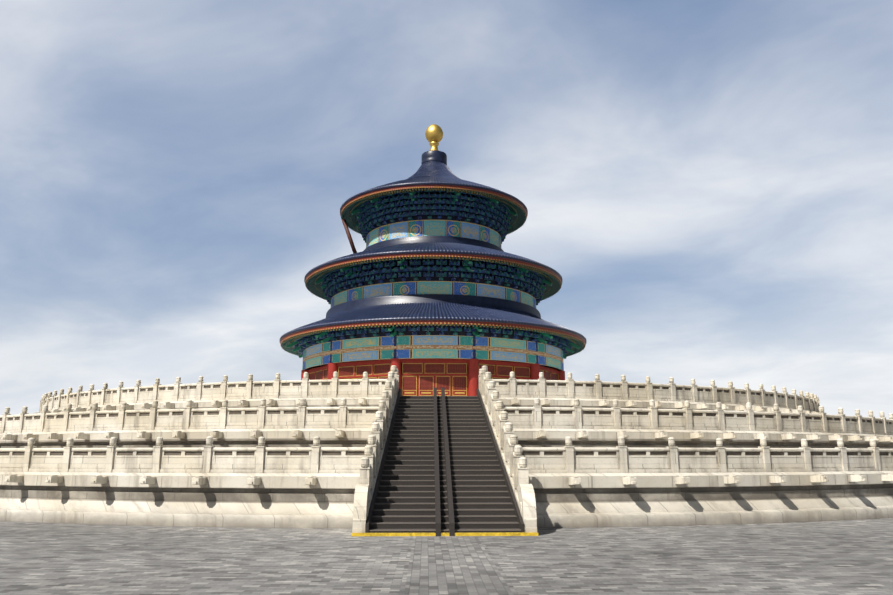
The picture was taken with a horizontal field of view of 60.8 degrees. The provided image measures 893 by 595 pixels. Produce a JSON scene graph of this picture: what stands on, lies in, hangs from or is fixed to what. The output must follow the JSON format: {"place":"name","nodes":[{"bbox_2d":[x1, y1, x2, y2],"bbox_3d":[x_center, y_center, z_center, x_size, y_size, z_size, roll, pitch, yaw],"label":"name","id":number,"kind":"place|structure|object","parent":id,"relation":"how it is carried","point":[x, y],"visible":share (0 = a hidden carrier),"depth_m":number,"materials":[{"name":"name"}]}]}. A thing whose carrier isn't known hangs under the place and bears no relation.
{"place":"outdoors","nodes":[
{"label":"outdoors","id":0,"kind":"place"},
{"bbox_2d":[301,358,564,395],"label":"columns","id":1,"kind":"structure","parent":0,"point":[473,373],"depth_m":64.63,"materials":[{"name":"red wood"}]},
{"bbox_2d":[302,335,563,370],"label":"painted frieze","id":2,"kind":"object","parent":1,"relation":"attached to","point":[432,347],"visible":0.54,"depth_m":65.62,"materials":[{"name":"teal paint"}]},
{"bbox_2d":[286,324,579,363],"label":"eave brackets","id":3,"kind":"object","parent":2,"relation":"on","point":[564,345],"visible":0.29,"depth_m":66.16,"materials":[{"name":"wood"}]},
{"bbox_2d":[281,294,584,346],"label":"hall roof lower tiles","id":4,"kind":"object","parent":3,"relation":"on","point":[431,305],"visible":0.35,"depth_m":67.48,"materials":[{"name":"blue tile"}]},
{"bbox_2d":[280,317,586,356],"bbox_3d":[-1.322,5.040,77.563,30.720,0.783,30.720,0,-12,-1],"label":"roof eave","id":5,"kind":"object","parent":4,"relation":"attached to","point":[577,339],"visible":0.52,"depth_m":64.40,"materials":[{"name":"brown wood"}]},
{"bbox_2d":[308,359,558,395],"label":"doors","id":6,"kind":"structure","parent":1,"relation":"attached to","point":[417,377],"depth_m":64.90,"materials":[{"name":"red wood"}]},
{"bbox_2d":[315,257,551,304],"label":"eave brackets","id":7,"kind":"object","parent":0,"point":[333,283],"visible":0.58,"depth_m":69.33,"materials":[{"name":"blue wood"}]},
{"bbox_2d":[304,250,562,300],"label":"roof eave","id":8,"kind":"object","parent":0,"point":[554,278],"visible":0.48,"depth_m":68.35,"materials":[{"name":"brown wood"}]},
{"bbox_2d":[331,280,535,307],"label":"painted frieze","id":9,"kind":"object","parent":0,"point":[432,287],"visible":0.38,"depth_m":69.06,"materials":[{"name":"teal paint"}]},
{"bbox_2d":[366,219,500,247],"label":"painted frieze","id":10,"kind":"object","parent":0,"point":[433,227],"visible":0.5,"depth_m":73.53,"materials":[{"name":"teal paint"}]},
{"bbox_2d":[306,236,560,286],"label":"hall roof tiles","id":11,"kind":"object","parent":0,"point":[433,243],"visible":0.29,"depth_m":71.22,"materials":[{"name":"blue tile"}]},
{"bbox_2d":[341,161,525,219],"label":"hall roof upper tiles","id":12,"kind":"object","parent":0,"point":[433,171],"visible":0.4,"depth_m":77.48,"materials":[{"name":"blue tile"}]},
{"bbox_2d":[421,124,446,164],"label":"roof finial","id":13,"kind":"object","parent":12,"relation":"on","point":[434,134],"visible":0.92,"depth_m":81.40,"materials":[{"name":"gold metal"}]},
{"bbox_2d":[351,188,516,243],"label":"eave brackets","id":14,"kind":"object","parent":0,"point":[434,204],"visible":0.54,"depth_m":73.78,"materials":[{"name":"blue wood"}]},
{"bbox_2d":[340,182,527,234],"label":"roof eave","id":15,"kind":"object","parent":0,"point":[518,220],"visible":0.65,"depth_m":73.31,"materials":[{"name":"brown wood"}]},
{"bbox_2d":[0,518,892,594],"bbox_3d":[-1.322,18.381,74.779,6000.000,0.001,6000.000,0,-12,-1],"label":"ground","id":16,"kind":"structure","parent":0,"point":[848,557],"depth_m":20.05,"materials":[{"name":"grey stone"}]},
{"bbox_2d":[351,532,537,535],"bbox_3d":[-0.048,8.243,26.473,6.510,0.110,0.050,0,-12,-1],"label":"yellow stair line","id":17,"kind":"object","parent":16,"relation":"on","point":[456,534],"visible":1,"depth_m":26.45,"materials":[{"name":"yellow paint"}]},
{"bbox_2d":[352,365,536,532],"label":"stone stairs","id":18,"kind":"structure","parent":16,"relation":"on","point":[514,460],"depth_m":30.42,"materials":[{"name":"white stone"}]},
{"bbox_2d":[365,388,523,535],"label":"staircase","id":19,"kind":"structure","parent":18,"relation":"on","point":[442,468],"depth_m":31.10,"materials":[{"name":"grey stone"}]},
{"bbox_2d":[0,471,892,528],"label":"terrace base wall","id":20,"kind":"structure","parent":16,"relation":"on","point":[282,500],"depth_m":30.85,"materials":[{"name":"stone"}]},
{"bbox_2d":[0,436,892,484],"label":"lower terrace balustrade","id":21,"kind":"object","parent":20,"relation":"on","point":[317,458],"visible":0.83,"depth_m":31.48,"materials":[{"name":"stone"}]},
{"bbox_2d":[0,428,892,448],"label":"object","id":22,"kind":"object","parent":20,"relation":"on","point":[358,437],"visible":0.25,"depth_m":37.09,"materials":[{"name":"stone"}]},
{"bbox_2d":[51,397,804,411],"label":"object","id":23,"kind":"object","parent":22,"relation":"on","point":[374,402],"visible":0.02,"depth_m":42.87,"materials":[{"name":"stone"}]},
{"bbox_2d":[33,371,819,413],"bbox_3d":[-1.325,12.114,76.205,71.546,1.907,71.310,0,-12,-1],"label":"upper terrace balustrade","id":24,"kind":"object","parent":23,"relation":"on","point":[335,386],"visible":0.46,"depth_m":44.34,"materials":[{"name":"stone"}]},
{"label":"hall","id":25,"kind":"object","parent":23,"relation":"on","visible":0},
{"bbox_2d":[342,219,356,253],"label":"ladder","id":26,"kind":"object","parent":25,"relation":"attached to","point":[351,242],"visible":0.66,"depth_m":78.92,"materials":[{"name":"brown wood"}]},
{"bbox_2d":[0,398,892,441],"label":"middle terrace balustrade","id":27,"kind":"object","parent":22,"relation":"on","point":[343,415],"visible":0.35,"depth_m":37.78,"materials":[{"name":"stone"}]},
{"bbox_2d":[0,0,892,418],"label":"sky","id":28,"kind":"structure","parent":0,"point":[707,185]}
]}

